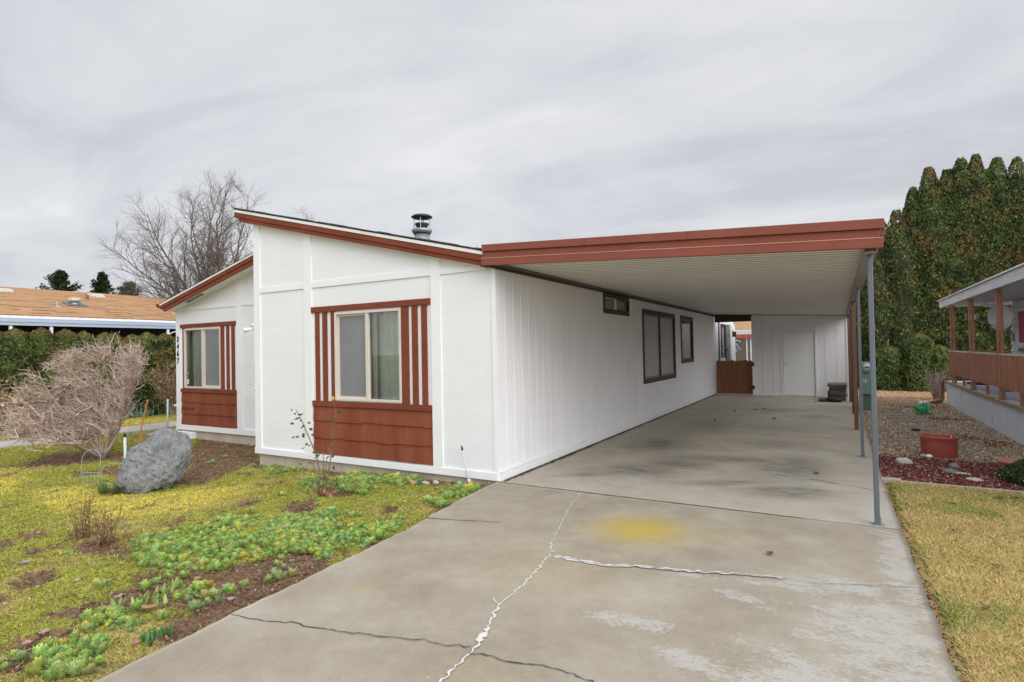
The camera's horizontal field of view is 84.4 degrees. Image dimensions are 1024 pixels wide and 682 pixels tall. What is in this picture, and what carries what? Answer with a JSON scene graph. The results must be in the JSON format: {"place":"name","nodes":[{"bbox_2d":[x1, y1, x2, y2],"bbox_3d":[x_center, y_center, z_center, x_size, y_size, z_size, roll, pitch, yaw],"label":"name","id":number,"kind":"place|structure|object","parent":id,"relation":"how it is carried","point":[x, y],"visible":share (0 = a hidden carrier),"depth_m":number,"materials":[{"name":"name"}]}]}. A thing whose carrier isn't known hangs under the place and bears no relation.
{"place":"outdoors","nodes":[
{"label":"outdoors","id":0,"kind":"place"},
{"bbox_2d":[0,421,176,447],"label":"path","id":1,"kind":"structure","parent":0,"point":[6,444],"depth_m":13.38,"materials":[{"name":"concrete"}]},
{"bbox_2d":[0,414,598,681],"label":"yard soil","id":2,"kind":"structure","parent":0,"point":[213,608],"depth_m":5.08,"materials":[{"name":"brown soil"}]},
{"bbox_2d":[0,649,29,669],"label":"weed","id":3,"kind":"object","parent":2,"relation":"on","point":[21,655],"visible":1,"depth_m":3.11,"materials":[{"name":"green plant"}]},
{"bbox_2d":[0,377,71,435],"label":"hydrangea bush","id":4,"kind":"object","parent":2,"relation":"on","point":[3,395],"visible":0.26,"depth_m":13.13,"materials":[{"name":"beige plant"}]},
{"bbox_2d":[52,549,69,555],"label":"weed","id":5,"kind":"object","parent":2,"relation":"on","point":[60,552],"visible":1,"depth_m":4.96,"materials":[{"name":"green plant"}]},
{"bbox_2d":[58,644,75,649],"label":"weed","id":6,"kind":"object","parent":2,"relation":"on","point":[66,646],"visible":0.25,"depth_m":3.19,"materials":[{"name":"green plant"}]},
{"bbox_2d":[0,331,149,457],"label":"pruned bush","id":7,"kind":"object","parent":2,"relation":"on","point":[83,427],"visible":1,"depth_m":9.91,"materials":[{"name":"beige plant"}]},
{"bbox_2d":[14,626,136,680],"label":"weed patch","id":8,"kind":"object","parent":2,"relation":"on","point":[54,662],"visible":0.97,"depth_m":3.06,"materials":[{"name":"green plant"}]},
{"bbox_2d":[59,490,108,540],"bbox_3d":[-4.122,1.679,5.468,0.437,0.470,0.407,-1,-1,-19],"label":"dry stem clump","id":9,"kind":"object","parent":2,"relation":"on","point":[78,534],"visible":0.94,"depth_m":5.44,"materials":[{"name":"brown plant"}]},
{"bbox_2d":[81,450,100,482],"bbox_3d":[-6.066,1.824,8.136,0.270,0.513,0.046,-1,-1,-4],"label":"wire border fence","id":10,"kind":"object","parent":2,"relation":"on","point":[92,472],"visible":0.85,"depth_m":8.13,"materials":[{"name":"white metal"}]},
{"bbox_2d":[84,479,111,494],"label":"grass tuft","id":11,"kind":"object","parent":2,"relation":"on","point":[103,488],"visible":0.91,"depth_m":7.39,"materials":[{"name":"green plant"}]},
{"bbox_2d":[88,578,113,588],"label":"weed","id":12,"kind":"object","parent":2,"relation":"on","point":[98,582],"visible":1,"depth_m":4.17,"materials":[{"name":"green plant"}]},
{"bbox_2d":[64,599,146,655],"bbox_3d":[-2.531,1.730,3.414,0.392,0.092,0.706,-1,-1,-14],"label":"weed patch","id":13,"kind":"object","parent":2,"relation":"on","point":[96,617],"visible":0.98,"depth_m":3.54,"materials":[{"name":"green plant"}]},
{"bbox_2d":[97,481,121,494],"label":"grass tuft","id":14,"kind":"object","parent":2,"relation":"on","point":[116,491],"visible":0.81,"depth_m":7.39,"materials":[{"name":"green plant"}]},
{"bbox_2d":[85,502,138,549],"bbox_3d":[-3.680,1.690,5.230,0.409,0.385,0.477,-1,-1,-19],"label":"dry stem clump","id":15,"kind":"object","parent":2,"relation":"on","point":[100,541],"visible":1,"depth_m":5.17,"materials":[{"name":"brown plant"}]},
{"bbox_2d":[111,596,126,607],"bbox_3d":[-2.637,1.749,3.794,0.097,0.074,0.086,-2,-1,30],"label":"iris fan","id":16,"kind":"object","parent":2,"relation":"on","point":[113,603],"visible":0.84,"depth_m":3.79},
{"bbox_2d":[123,433,126,458],"bbox_3d":[-5.747,1.726,8.391,0.064,0.706,0.046,-2,-1,30],"label":"marker pipe","id":17,"kind":"object","parent":2,"relation":"on","point":[125,442],"visible":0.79,"depth_m":8.38,"materials":[{"name":"white plastic"}]},
{"bbox_2d":[88,611,169,646],"bbox_3d":[-2.295,1.730,3.454,0.416,0.069,0.376,-2,-1,30],"label":"weed patch","id":18,"kind":"object","parent":2,"relation":"on","point":[126,619],"visible":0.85,"depth_m":3.49,"materials":[{"name":"green plant"}]},
{"bbox_2d":[120,616,146,629],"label":"weed","id":19,"kind":"object","parent":2,"relation":"on","point":[137,621],"visible":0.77,"depth_m":3.47,"materials":[{"name":"green plant"}]},
{"bbox_2d":[138,399,147,443],"bbox_3d":[-6.468,1.556,9.880,0.234,1.065,0.031,-1,-1,5],"label":"orange stake","id":20,"kind":"object","parent":2,"relation":"on","point":[142,421],"visible":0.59,"depth_m":9.87,"materials":[{"name":"orange wood"}]},
{"bbox_2d":[138,590,155,603],"bbox_3d":[-2.488,1.738,3.839,0.098,0.086,0.093,-2,-1,30],"label":"iris fan","id":21,"kind":"object","parent":2,"relation":"on","point":[147,598],"visible":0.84,"depth_m":3.83},
{"bbox_2d":[140,632,153,646],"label":"bulb shoot","id":22,"kind":"object","parent":2,"relation":"on","point":[151,641],"visible":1,"depth_m":3.23,"materials":[{"name":"green plant"}]},
{"bbox_2d":[130,421,164,435],"bbox_3d":[-8.355,2.024,12.976,0.007,0.300,0.870,-2,-1,30],"label":"wire strip","id":23,"kind":"object","parent":2,"relation":"on","point":[144,427],"visible":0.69,"depth_m":12.97,"materials":[{"name":"metal"}]},
{"bbox_2d":[140,629,155,642],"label":"bulb shoot","id":24,"kind":"object","parent":2,"relation":"on","point":[142,635],"visible":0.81,"depth_m":3.26,"materials":[{"name":"green plant"}]},
{"bbox_2d":[116,427,191,493],"bbox_3d":[-4.865,1.641,7.709,0.875,0.908,0.799,-1,-1,-30],"label":"boulder","id":25,"kind":"object","parent":2,"relation":"on","point":[159,458],"visible":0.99,"depth_m":7.47,"materials":[{"name":"grey stone"}]},
{"bbox_2d":[148,593,167,609],"bbox_3d":[-2.343,1.736,3.775,0.116,0.073,0.134,-1,-1,6],"label":"iris fan","id":26,"kind":"object","parent":2,"relation":"on","point":[158,603],"visible":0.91,"depth_m":3.77},
{"bbox_2d":[143,357,176,414],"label":"dead shrub","id":27,"kind":"object","parent":2,"relation":"on","point":[172,396],"visible":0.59,"depth_m":17.05,"materials":[{"name":"beige plant"}]},
{"bbox_2d":[152,608,169,618],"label":"weed","id":28,"kind":"object","parent":2,"relation":"on","point":[160,614],"visible":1,"depth_m":3.56,"materials":[{"name":"green plant"}]},
{"bbox_2d":[166,396,168,427],"bbox_3d":[-8.105,1.752,13.289,0.074,0.906,0.046,-2,-1,30],"label":"marker pipe","id":29,"kind":"object","parent":2,"relation":"on","point":[167,411],"visible":0.88,"depth_m":13.27,"materials":[{"name":"white plastic"}]},
{"bbox_2d":[162,581,173,594],"bbox_3d":[-2.422,1.740,3.977,0.083,0.084,0.090,0,-1,-35],"label":"iris fan","id":30,"kind":"object","parent":2,"relation":"on","point":[170,588],"visible":0.95,"depth_m":3.98},
{"bbox_2d":[172,577,181,587],"bbox_3d":[-2.422,1.744,4.076,0.086,0.082,0.074,-2,-1,30],"label":"iris fan","id":31,"kind":"object","parent":2,"relation":"on","point":[176,583],"visible":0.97,"depth_m":4.08},
{"bbox_2d":[178,570,190,578],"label":"weed","id":32,"kind":"object","parent":2,"relation":"on","point":[183,574],"visible":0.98,"depth_m":4.26,"materials":[{"name":"green plant"}]},
{"bbox_2d":[184,600,205,611],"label":"weed","id":33,"kind":"object","parent":2,"relation":"on","point":[194,604],"visible":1,"depth_m":3.68,"materials":[{"name":"green plant"}]},
{"bbox_2d":[154,578,248,600],"bbox_3d":[-2.215,1.740,3.962,0.654,0.078,0.322,-1,-1,10],"label":"weed patch","id":34,"kind":"object","parent":2,"relation":"on","point":[197,585],"visible":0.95,"depth_m":3.98,"materials":[{"name":"green plant"}]},
{"bbox_2d":[195,587,221,597],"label":"weed","id":35,"kind":"object","parent":2,"relation":"on","point":[205,593],"visible":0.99,"depth_m":3.87,"materials":[{"name":"green plant"}]},
{"bbox_2d":[203,594,225,603],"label":"weed","id":36,"kind":"object","parent":2,"relation":"on","point":[208,600],"visible":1,"depth_m":3.78,"materials":[{"name":"green plant"}]},
{"bbox_2d":[219,580,246,593],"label":"weed","id":37,"kind":"object","parent":2,"relation":"on","point":[227,588],"visible":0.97,"depth_m":3.94,"materials":[{"name":"green plant"}]},
{"bbox_2d":[101,505,366,590],"bbox_3d":[-2.468,1.778,5.163,2.074,0.151,2.077,-1,-1,-26],"label":"weed patch","id":38,"kind":"object","parent":2,"relation":"on","point":[162,548],"visible":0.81,"depth_m":4.98,"materials":[{"name":"green plant"}]},
{"bbox_2d":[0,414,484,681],"bbox_3d":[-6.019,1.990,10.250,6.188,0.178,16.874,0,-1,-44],"label":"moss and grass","id":39,"kind":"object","parent":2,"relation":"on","point":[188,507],"visible":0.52,"depth_m":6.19,"materials":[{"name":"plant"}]},
{"bbox_2d":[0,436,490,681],"bbox_3d":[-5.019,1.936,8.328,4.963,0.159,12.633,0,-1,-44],"label":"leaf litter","id":40,"kind":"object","parent":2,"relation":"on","point":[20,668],"visible":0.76,"depth_m":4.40,"materials":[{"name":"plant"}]},
{"bbox_2d":[263,570,285,582],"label":"weed","id":41,"kind":"object","parent":2,"relation":"on","point":[275,574],"visible":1,"depth_m":4.13,"materials":[{"name":"green plant"}]},
{"bbox_2d":[274,554,285,564],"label":"weed","id":42,"kind":"object","parent":2,"relation":"on","point":[282,557],"visible":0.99,"depth_m":4.53,"materials":[{"name":"green plant"}]},
{"bbox_2d":[261,463,302,477],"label":"weed patch","id":43,"kind":"object","parent":2,"relation":"on","point":[274,468],"visible":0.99,"depth_m":8.53,"materials":[{"name":"green plant"}]},
{"bbox_2d":[268,567,295,574],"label":"weed","id":44,"kind":"object","parent":2,"relation":"on","point":[292,571],"visible":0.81,"depth_m":4.24,"materials":[{"name":"green plant"}]},
{"bbox_2d":[292,475,331,492],"bbox_3d":[-2.610,1.844,7.415,0.586,0.127,1.188,-1,-1,-15],"label":"weed patch","id":45,"kind":"object","parent":2,"relation":"on","point":[305,482],"visible":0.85,"depth_m":7.34,"materials":[{"name":"green plant"}]},
{"bbox_2d":[290,396,345,497],"bbox_3d":[-2.325,1.272,6.780,0.667,1.207,0.279,-1,-1,14],"label":"rose plant","id":46,"kind":"object","parent":2,"relation":"on","point":[323,490],"visible":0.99,"depth_m":6.78,"materials":[{"name":"brown plant"}]},
{"bbox_2d":[243,509,405,568],"bbox_3d":[-1.861,1.752,5.237,1.792,0.137,1.483,-2,-1,30],"label":"weed patch","id":47,"kind":"object","parent":2,"relation":"on","point":[373,533],"visible":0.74,"depth_m":5.06,"materials":[{"name":"green plant"}]},
{"bbox_2d":[345,510,362,516],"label":"weed","id":48,"kind":"object","parent":2,"relation":"on","point":[353,514],"visible":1,"depth_m":5.77,"materials":[{"name":"green plant"}]},
{"bbox_2d":[307,469,421,495],"bbox_3d":[-1.919,1.802,7.308,1.541,0.162,1.144,-2,-1,30],"label":"weed patch","id":49,"kind":"object","parent":2,"relation":"on","point":[362,482],"visible":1,"depth_m":7.24,"materials":[{"name":"green plant"}]},
{"bbox_2d":[403,480,490,508],"bbox_3d":[-0.691,1.730,6.429,1.063,0.136,0.879,-1,-1,-15],"label":"weed patch","id":50,"kind":"object","parent":2,"relation":"on","point":[458,491],"visible":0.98,"depth_m":6.38,"materials":[{"name":"green plant"}]},
{"bbox_2d":[461,446,470,481],"bbox_3d":[-0.565,1.569,6.979,0.150,0.538,0.040,-2,-1,30],"label":"marker pipe","id":51,"kind":"object","parent":2,"relation":"on","point":[468,479],"visible":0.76,"depth_m":6.98,"materials":[{"name":"white plastic"}]},
{"bbox_2d":[0,0,1023,297],"label":"sky","id":52,"kind":"structure","parent":0,"point":[495,121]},
{"bbox_2d":[94,393,959,681],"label":"driveway","id":53,"kind":"structure","parent":0,"point":[638,553],"depth_m":3.85,"materials":[{"name":"concrete"}]},
{"bbox_2d":[481,218,884,525],"bbox_3d":[4.993,0.258,11.985,4.087,2.884,14.312,-2,-1,30],"label":"carport","id":54,"kind":"object","parent":53,"relation":"on","point":[741,274],"visible":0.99,"depth_m":6.67,"materials":[{"name":"white metal"}]},
{"bbox_2d":[751,315,848,396],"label":"shed","id":55,"kind":"structure","parent":53,"relation":"on","point":[799,355],"depth_m":17.60,"materials":[{"name":"white paint"}]},
{"bbox_2d":[716,360,754,393],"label":"wooden gate","id":56,"kind":"structure","parent":55,"relation":"attached to","point":[734,377],"depth_m":18.63,"materials":[{"name":"brown wood"}]},
{"bbox_2d":[783,331,815,395],"bbox_3d":[8.930,0.700,17.573,0.866,2.001,0.112,-2,-1,30],"label":"door","id":57,"kind":"structure","parent":55,"relation":"in","point":[798,346],"depth_m":17.59,"materials":[{"name":"white paint"}]},
{"bbox_2d":[826,397,842,401],"bbox_3d":[8.970,1.623,15.686,0.410,0.115,0.410,-2,-1,30],"label":"black bucket lid","id":58,"kind":"object","parent":53,"relation":"on","point":[834,399],"visible":0.99,"depth_m":15.54,"materials":[{"name":"plastic"}]},
{"bbox_2d":[884,483,975,681],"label":"lawn ground","id":59,"kind":"structure","parent":0,"point":[947,643],"depth_m":3.56,"materials":[{"name":"soil"}]},
{"bbox_2d":[881,477,1023,493],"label":"lawn edging","id":60,"kind":"object","parent":59,"relation":"on","point":[887,479],"visible":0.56,"depth_m":6.42,"materials":[{"name":"concrete"}]},
{"bbox_2d":[858,391,1023,463],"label":"gravel ground","id":61,"kind":"structure","parent":0,"point":[885,395],"depth_m":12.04,"materials":[{"name":"gravel"}]},
{"bbox_2d":[862,362,870,408],"bbox_3d":[8.622,1.084,13.752,0.260,1.150,0.382,-2,-1,30],"label":"meter pedestal","id":62,"kind":"object","parent":61,"relation":"on","point":[866,385],"visible":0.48,"depth_m":13.68,"materials":[{"name":"green metal"}]},
{"bbox_2d":[869,341,906,390],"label":"arborvitae shrub","id":63,"kind":"object","parent":61,"relation":"on","point":[889,370],"visible":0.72,"depth_m":19.14,"materials":[{"name":"green plant"}]},
{"bbox_2d":[855,209,924,387],"bbox_3d":[13.271,-1.487,20.631,3.016,6.498,1.758,-2,-1,30],"label":"arborvitae tree","id":64,"kind":"object","parent":61,"relation":"on","point":[894,290],"visible":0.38,"depth_m":19.96,"materials":[{"name":"green plant"}]},
{"bbox_2d":[887,416,920,418],"bbox_3d":[8.401,1.651,12.102,0.616,0.022,0.338,-2,-1,34],"label":"stepping slab","id":65,"kind":"object","parent":61,"relation":"on","point":[896,417],"depth_m":12.09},
{"bbox_2d":[858,388,952,407],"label":"fallen needles","id":66,"kind":"object","parent":61,"relation":"on","point":[903,393],"visible":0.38,"depth_m":16.62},
{"bbox_2d":[914,401,931,413],"bbox_3d":[9.241,1.486,12.719,0.400,0.292,0.230,-1,-1,0],"label":"frog ornament","id":67,"kind":"object","parent":61,"relation":"on","point":[921,407],"visible":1,"depth_m":12.66,"materials":[{"name":"green plastic"}]},
{"bbox_2d":[907,427,940,430],"bbox_3d":[7.668,1.640,10.517,0.531,0.022,0.340,-2,-1,35],"label":"stepping slab","id":68,"kind":"object","parent":61,"relation":"on","point":[931,429],"depth_m":10.49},
{"bbox_2d":[901,333,953,391],"bbox_3d":[13.878,0.715,18.814,1.689,2.015,1.091,-1,-1,17],"label":"arborvitae shrub","id":69,"kind":"object","parent":61,"relation":"on","point":[922,353],"visible":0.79,"depth_m":18.56,"materials":[{"name":"green plant"}]},
{"bbox_2d":[917,367,951,398],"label":"bare shrub","id":70,"kind":"object","parent":61,"relation":"on","point":[935,385],"visible":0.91,"depth_m":15.91,"materials":[{"name":"beige plant"}]},
{"bbox_2d":[900,156,988,380],"bbox_3d":[15.171,-2.339,20.001,2.857,8.108,2.038,-2,-1,30],"label":"arborvitae tree","id":71,"kind":"object","parent":61,"relation":"on","point":[939,227],"visible":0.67,"depth_m":19.48,"materials":[{"name":"green plant"}]},
{"bbox_2d":[901,406,1012,447],"bbox_3d":[8.749,1.608,11.320,1.068,0.046,6.460,-2,-1,27],"label":"needle drift","id":72,"kind":"object","parent":61,"relation":"on","point":[986,442],"visible":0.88,"depth_m":9.31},
{"bbox_2d":[930,263,1023,444],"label":"porch house","id":73,"kind":"structure","parent":61,"relation":"on","point":[993,403],"depth_m":10.83,"materials":[{"name":"brown wood"}]},
{"bbox_2d":[970,305,1017,340],"bbox_3d":[10.820,-0.404,12.805,1.264,0.848,0.548,-1,-1,-2],"label":"satellite dish","id":74,"kind":"object","parent":73,"relation":"attached to","point":[1008,316],"visible":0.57,"depth_m":12.78,"materials":[{"name":"white metal"}]},
{"bbox_2d":[1018,308,1023,344],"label":"window","id":75,"kind":"structure","parent":73,"relation":"in","point":[1020,311],"depth_m":12.18,"materials":[{"name":"red metal"}]},
{"bbox_2d":[960,154,1019,353],"bbox_3d":[16.314,-2.399,19.262,2.145,8.159,1.829,-2,-1,30],"label":"arborvitae tree","id":76,"kind":"object","parent":61,"relation":"on","point":[990,203],"visible":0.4,"depth_m":18.88,"materials":[{"name":"green plant"}]},
{"bbox_2d":[1001,156,1023,348],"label":"arborvitae tree","id":77,"kind":"object","parent":61,"relation":"on","point":[1016,182],"visible":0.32,"depth_m":18.58,"materials":[{"name":"green plant"}]},
{"bbox_2d":[878,453,1023,490],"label":"mulch bed","id":78,"kind":"object","parent":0,"point":[943,473],"visible":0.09,"depth_m":6.98,"materials":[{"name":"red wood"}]},
{"bbox_2d":[895,457,912,463],"bbox_3d":[5.241,1.613,7.549,0.204,0.112,0.135,-2,-1,30],"label":"white stone","id":79,"kind":"object","parent":78,"relation":"on","point":[903,460],"visible":0.78,"depth_m":7.51,"materials":[{"name":"white stone"}]},
{"bbox_2d":[919,433,958,458],"bbox_3d":[6.042,1.480,7.989,0.454,0.310,0.430,-2,-1,30],"label":"red planter","id":80,"kind":"object","parent":78,"relation":"on","point":[939,445],"visible":0.98,"depth_m":7.84,"materials":[{"name":"plastic"}]},
{"bbox_2d":[995,458,1019,473],"bbox_3d":[5.894,1.508,6.630,0.324,0.215,0.324,-2,-1,30],"label":"terracotta pot","id":81,"kind":"object","parent":78,"relation":"on","point":[1003,461],"visible":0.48,"depth_m":6.69,"materials":[{"name":"orange ceramic"}]},
{"bbox_2d":[996,458,1023,485],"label":"evergreen bush","id":82,"kind":"object","parent":78,"relation":"on","point":[1015,475],"visible":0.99,"depth_m":6.38,"materials":[{"name":"green plant"}]},
{"bbox_2d":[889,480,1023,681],"bbox_3d":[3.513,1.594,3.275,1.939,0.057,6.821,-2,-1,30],"label":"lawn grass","id":83,"kind":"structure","parent":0,"point":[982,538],"depth_m":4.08,"materials":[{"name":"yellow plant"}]},
{"label":"ground","id":84,"kind":"structure","parent":0,"visible":0},
{"bbox_2d":[0,328,42,430],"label":"hedge shrub","id":85,"kind":"object","parent":84,"relation":"on","point":[17,353],"visible":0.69,"depth_m":14.52,"materials":[{"name":"green plant"}]},
{"bbox_2d":[28,327,86,423],"bbox_3d":[-12.622,0.984,15.582,1.373,2.735,1.629,-2,-1,30],"label":"hedge shrub","id":86,"kind":"object","parent":84,"relation":"on","point":[46,342],"visible":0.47,"depth_m":15.25,"materials":[{"name":"green plant"}]},
{"bbox_2d":[35,269,83,290],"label":"spruce tree","id":87,"kind":"object","parent":84,"relation":"on","point":[58,278],"visible":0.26,"depth_m":44.69,"materials":[{"name":"green plant"}]},
{"bbox_2d":[0,286,175,337],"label":"tan roof house","id":88,"kind":"structure","parent":84,"relation":"on","point":[27,310],"depth_m":18.70,"materials":[{"name":"orange"}]},
{"bbox_2d":[61,298,86,305],"bbox_3d":[-14.975,-1.317,19.331,0.600,0.335,0.560,-2,-1,30],"label":"roof vent","id":89,"kind":"object","parent":88,"relation":"on","point":[75,301],"visible":0.91,"depth_m":19.23,"materials":[{"name":"metal"}]},
{"bbox_2d":[77,331,125,416],"bbox_3d":[-12.136,1.024,16.447,1.425,2.665,1.703,-2,-1,30],"label":"hedge shrub","id":90,"kind":"object","parent":84,"relation":"on","point":[85,336],"visible":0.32,"depth_m":16.22,"materials":[{"name":"green plant"}]},
{"bbox_2d":[89,271,116,293],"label":"spruce tree","id":91,"kind":"object","parent":84,"relation":"on","point":[101,283],"visible":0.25,"depth_m":44.70,"materials":[{"name":"green plant"}]},
{"bbox_2d":[116,281,141,295],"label":"pine tree","id":92,"kind":"object","parent":84,"relation":"on","point":[126,289],"visible":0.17,"depth_m":44.91,"materials":[{"name":"plant"}]},
{"bbox_2d":[111,333,154,418],"bbox_3d":[-11.743,1.051,17.090,1.428,2.617,1.697,-2,-1,30],"label":"hedge shrub","id":93,"kind":"object","parent":84,"relation":"on","point":[141,393],"visible":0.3,"depth_m":17.06,"materials":[{"name":"green plant"}]},
{"bbox_2d":[139,332,175,415],"bbox_3d":[-11.337,1.031,17.931,1.357,2.668,1.649,-2,-1,30],"label":"hedge shrub","id":94,"kind":"object","parent":84,"relation":"on","point":[162,347],"visible":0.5,"depth_m":17.62,"materials":[{"name":"green plant"}]},
{"bbox_2d":[92,166,269,300],"bbox_3d":[-14.076,-2.714,26.129,7.197,10.450,9.174,-2,-1,30],"label":"bare tree","id":95,"kind":"object","parent":84,"relation":"on","point":[212,246],"visible":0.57,"depth_m":24.71,"materials":[{"name":"grey plant"}]},
{"bbox_2d":[156,207,735,483],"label":"house","id":96,"kind":"structure","parent":84,"relation":"on","point":[422,354],"depth_m":8.39,"materials":[{"name":"white paint"}]},
{"bbox_2d":[184,327,220,388],"bbox_3d":[-6.581,0.391,12.119,1.510,1.438,0.172,-2,-1,30],"label":"window","id":97,"kind":"structure","parent":96,"relation":"in","point":[204,370],"depth_m":12.05,"materials":[{"name":"beige plastic"}]},
{"bbox_2d":[334,308,401,402],"bbox_3d":[-2.010,0.236,8.034,1.467,1.438,0.172,-2,-1,30],"label":"window","id":98,"kind":"structure","parent":96,"relation":"in","point":[367,343],"depth_m":8.04,"materials":[{"name":"beige plastic"}]},
{"bbox_2d":[603,292,629,315],"bbox_3d":[1.969,-0.689,10.712,0.072,0.383,1.400,-2,-1,30],"label":"window","id":99,"kind":"structure","parent":96,"relation":"in","point":[615,304],"depth_m":10.64,"materials":[{"name":"brown glass"}]},
{"bbox_2d":[642,309,675,383],"bbox_3d":[3.467,0.122,13.264,0.072,1.617,2.735,-2,-1,30],"label":"window","id":100,"kind":"structure","parent":96,"relation":"in","point":[658,333],"depth_m":13.18,"materials":[{"name":"grey glass"}]},
{"bbox_2d":[680,315,693,362],"bbox_3d":[4.826,-0.040,15.624,0.072,1.275,1.410,-2,-1,30],"label":"window","id":101,"kind":"structure","parent":96,"relation":"in","point":[687,346],"depth_m":15.66,"materials":[{"name":"grey glass"}]},
{"bbox_2d":[720,324,725,356],"bbox_3d":[7.630,-0.012,20.477,0.090,1.200,0.820,-2,-1,30],"label":"window","id":102,"kind":"structure","parent":96,"relation":"in","point":[721,325],"depth_m":20.67,"materials":[{"name":"brown paint"}]},
{"bbox_3d":[9.419,1.372,16.339,0.425,0.049,1.000,-2,-1,30],"label":"plank","id":103,"kind":"object","parent":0,"visible":0},
{"bbox_2d":[830,387,846,388],"bbox_3d":[9.417,1.319,16.306,0.410,0.044,1.000,-2,-1,30],"label":"plank","id":104,"kind":"object","parent":103,"relation":"on","point":[838,387],"visible":0.52,"depth_m":15.87,"materials":[{"name":"brown wood"}]},
{"bbox_2d":[827,382,846,386],"bbox_3d":[9.390,1.258,16.312,0.480,0.069,1.000,-2,-1,30],"label":"plank","id":105,"kind":"object","parent":104,"relation":"on","point":[836,384],"visible":1,"depth_m":15.96,"materials":[{"name":"grey wood"}]},
{"label":"back garden","id":106,"kind":"structure","parent":0,"visible":0},
{"bbox_2d":[733,321,751,360],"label":"house","id":107,"kind":"structure","parent":106,"relation":"on","point":[743,332],"depth_m":30.77,"materials":[{"name":"beige"}]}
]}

